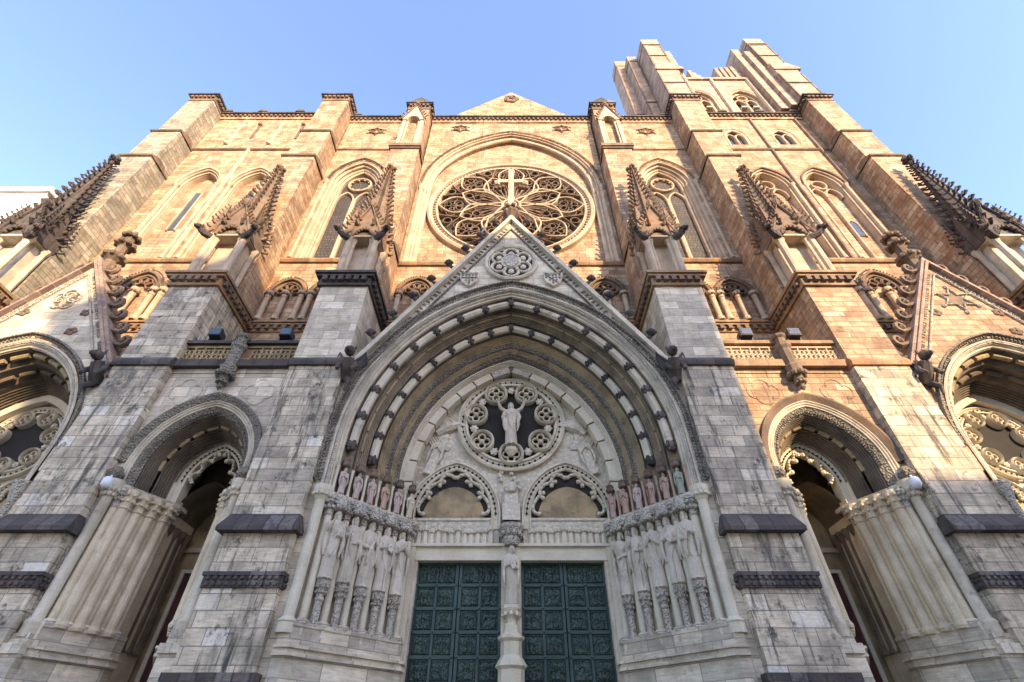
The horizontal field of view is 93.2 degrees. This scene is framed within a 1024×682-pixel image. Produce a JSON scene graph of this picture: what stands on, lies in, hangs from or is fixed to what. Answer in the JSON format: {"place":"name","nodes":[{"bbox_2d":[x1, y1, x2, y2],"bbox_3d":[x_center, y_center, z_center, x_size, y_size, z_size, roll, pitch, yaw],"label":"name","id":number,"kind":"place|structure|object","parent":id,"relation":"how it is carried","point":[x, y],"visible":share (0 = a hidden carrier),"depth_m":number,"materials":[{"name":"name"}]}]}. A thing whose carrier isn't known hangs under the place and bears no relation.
{"place":"outdoors","nodes":[
{"label":"outdoors","id":0,"kind":"place"},
{"bbox_2d":[0,187,57,248],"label":"pale building","id":1,"kind":"structure","parent":0,"point":[12,198],"depth_m":54.90,"materials":[{"name":"white"}]},
{"bbox_2d":[0,39,1023,681],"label":"cathedral","id":2,"kind":"structure","parent":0,"point":[598,285],"depth_m":24.00,"materials":[{"name":"stone"}]},
{"bbox_2d":[100,475,113,488],"bbox_3d":[-16.300,5.711,19.650,0.400,0.660,0.611,0,-42,0],"label":"security camera","id":3,"kind":"object","parent":2,"relation":"attached to","point":[106,482],"visible":0.94,"depth_m":19.40,"materials":[{"name":"white plastic"}]},
{"bbox_2d":[134,570,192,681],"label":"side door","id":4,"kind":"structure","parent":2,"relation":"in","point":[160,636],"depth_m":20.36,"materials":[{"name":"brown wood"}]},
{"bbox_2d":[208,328,225,339],"bbox_3d":[-15.350,-0.238,25.224,0.720,0.740,0.550,0,-42,0],"label":"floodlight","id":5,"kind":"object","parent":2,"relation":"on","point":[216,334],"visible":0.77,"depth_m":25.11,"materials":[{"name":"black metal"}]},
{"bbox_2d":[249,122,262,138],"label":"slit window","id":6,"kind":"structure","parent":2,"relation":"in","point":[260,124],"depth_m":48.65,"materials":[{"name":"brown stone"}]},
{"bbox_2d":[278,328,294,339],"bbox_3d":[-11.700,-0.238,25.224,0.720,0.740,0.550,0,-42,0],"label":"floodlight","id":7,"kind":"object","parent":2,"relation":"on","point":[286,334],"visible":0.77,"depth_m":25.11,"materials":[{"name":"black metal"}]},
{"bbox_2d":[294,122,305,138],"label":"slit window","id":8,"kind":"structure","parent":2,"relation":"in","point":[303,124],"depth_m":48.71,"materials":[{"name":"brown stone"}]},
{"bbox_2d":[316,510,345,581],"bbox_3d":[-6.868,7.770,18.614,0.648,2.643,0.820,-19,-45,20],"label":"statue","id":9,"kind":"object","parent":2,"relation":"on","point":[333,541],"visible":0.99,"depth_m":18.46,"materials":[{"name":"stone"}]},
{"bbox_2d":[287,158,383,257],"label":"aisle window","id":10,"kind":"structure","parent":2,"relation":"in","point":[349,187],"depth_m":40.76,"materials":[{"name":"stone"}]},
{"bbox_2d":[335,516,362,585],"bbox_3d":[-6.324,8.152,19.042,0.632,2.643,0.791,-14,-44,15],"label":"statue","id":11,"kind":"object","parent":2,"relation":"on","point":[351,551],"visible":0.94,"depth_m":18.85,"materials":[{"name":"stone"}]},
{"bbox_2d":[354,521,378,588],"bbox_3d":[-5.758,8.541,19.477,0.775,2.643,0.655,2,-42,-2],"label":"statue","id":12,"kind":"object","parent":2,"relation":"on","point":[368,558],"visible":0.92,"depth_m":19.29,"materials":[{"name":"stone"}]},
{"bbox_2d":[371,527,394,593],"bbox_3d":[-5.212,8.924,19.905,0.782,2.643,0.642,3,-42,-3],"label":"statue","id":13,"kind":"object","parent":2,"relation":"on","point":[384,563],"visible":0.96,"depth_m":19.72,"materials":[{"name":"stone"}]},
{"bbox_2d":[388,531,409,596],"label":"statue","id":14,"kind":"object","parent":2,"relation":"on","point":[402,554],"visible":0.89,"depth_m":20.15,"materials":[{"name":"stone"}]},
{"bbox_2d":[405,563,459,681],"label":"door","id":15,"kind":"structure","parent":2,"relation":"in","point":[430,657],"depth_m":19.75,"materials":[{"name":"green metal"}]},
{"bbox_2d":[452,563,500,681],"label":"door","id":16,"kind":"structure","parent":2,"relation":"in","point":[478,623],"depth_m":19.77,"materials":[{"name":"green metal"}]},
{"bbox_2d":[502,545,519,603],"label":"statue","id":17,"kind":"object","parent":2,"relation":"on","point":[511,568],"visible":0.94,"depth_m":20.25,"materials":[{"name":"stone"}]},
{"bbox_2d":[427,163,594,254],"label":"rose window","id":18,"kind":"structure","parent":2,"relation":"in","point":[556,204],"depth_m":40.70,"materials":[{"name":"stone"}]},
{"bbox_2d":[496,398,526,446],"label":"statue","id":19,"kind":"object","parent":2,"relation":"on","point":[511,416],"visible":1,"depth_m":25.42,"materials":[{"name":"stone"}]},
{"bbox_2d":[521,563,569,681],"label":"door","id":20,"kind":"structure","parent":2,"relation":"in","point":[544,645],"depth_m":19.78,"materials":[{"name":"green metal"}]},
{"bbox_2d":[563,563,617,681],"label":"door","id":21,"kind":"structure","parent":2,"relation":"in","point":[589,633],"depth_m":19.75,"materials":[{"name":"green metal"}]},
{"bbox_2d":[610,531,633,597],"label":"statue","id":22,"kind":"object","parent":2,"relation":"on","point":[619,554],"visible":0.93,"depth_m":20.11,"materials":[{"name":"stone"}]},
{"bbox_2d":[625,527,650,593],"bbox_3d":[5.203,8.920,19.900,0.818,2.643,0.639,-5,-42,6],"label":"statue","id":23,"kind":"object","parent":2,"relation":"on","point":[637,562],"visible":0.88,"depth_m":19.75,"materials":[{"name":"stone"}]},
{"bbox_2d":[643,521,668,588],"bbox_3d":[5.768,8.533,19.468,0.681,2.643,0.754,9,-43,-10],"label":"statue","id":24,"kind":"object","parent":2,"relation":"on","point":[653,557],"visible":0.94,"depth_m":19.31,"materials":[{"name":"stone"}]},
{"bbox_2d":[659,516,686,585],"bbox_3d":[6.319,8.151,19.041,0.642,2.643,0.782,12,-43,-13],"label":"statue","id":25,"kind":"object","parent":2,"relation":"on","point":[671,553],"visible":0.94,"depth_m":18.88,"materials":[{"name":"stone"}]},
{"bbox_2d":[638,158,735,257],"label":"aisle window","id":26,"kind":"structure","parent":2,"relation":"in","point":[671,186],"depth_m":40.75,"materials":[{"name":"stone"}]},
{"bbox_2d":[676,510,705,580],"bbox_3d":[6.862,7.769,18.613,0.653,2.643,0.775,11,-43,-12],"label":"statue","id":27,"kind":"object","parent":2,"relation":"on","point":[689,544],"visible":0.98,"depth_m":18.42,"materials":[{"name":"stone"}]},
{"bbox_2d":[725,129,752,144],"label":"twin window","id":28,"kind":"structure","parent":2,"relation":"in","point":[735,137],"depth_m":48.19,"materials":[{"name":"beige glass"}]},
{"bbox_2d":[737,328,753,339],"bbox_3d":[12.200,-0.238,25.224,0.720,0.740,0.550,0,-42,0],"label":"floodlight","id":29,"kind":"object","parent":2,"relation":"on","point":[744,333],"visible":0.77,"depth_m":25.11,"materials":[{"name":"black metal"}]},
{"bbox_2d":[772,129,801,144],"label":"twin window","id":30,"kind":"structure","parent":2,"relation":"in","point":[783,137],"depth_m":48.16,"materials":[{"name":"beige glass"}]},
{"bbox_2d":[785,328,801,339],"bbox_3d":[14.700,-0.238,25.224,0.720,0.740,0.550,0,-42,0],"label":"floodlight","id":31,"kind":"object","parent":2,"relation":"on","point":[793,334],"visible":0.67,"depth_m":25.11,"materials":[{"name":"black metal"}]},
{"bbox_2d":[829,570,887,681],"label":"side door","id":32,"kind":"structure","parent":2,"relation":"in","point":[862,636],"depth_m":20.36,"materials":[{"name":"brown wood"}]},
{"bbox_2d":[908,475,921,488],"bbox_3d":[16.300,5.711,19.650,0.400,0.660,0.611,0,-42,0],"label":"security camera","id":33,"kind":"object","parent":2,"relation":"attached to","point":[915,482],"visible":0.92,"depth_m":19.41,"materials":[{"name":"white plastic"}]},
{"bbox_2d":[0,0,1023,250],"label":"sky","id":34,"kind":"structure","parent":0,"point":[940,83],"materials":[{"name":"blue"}]}
]}

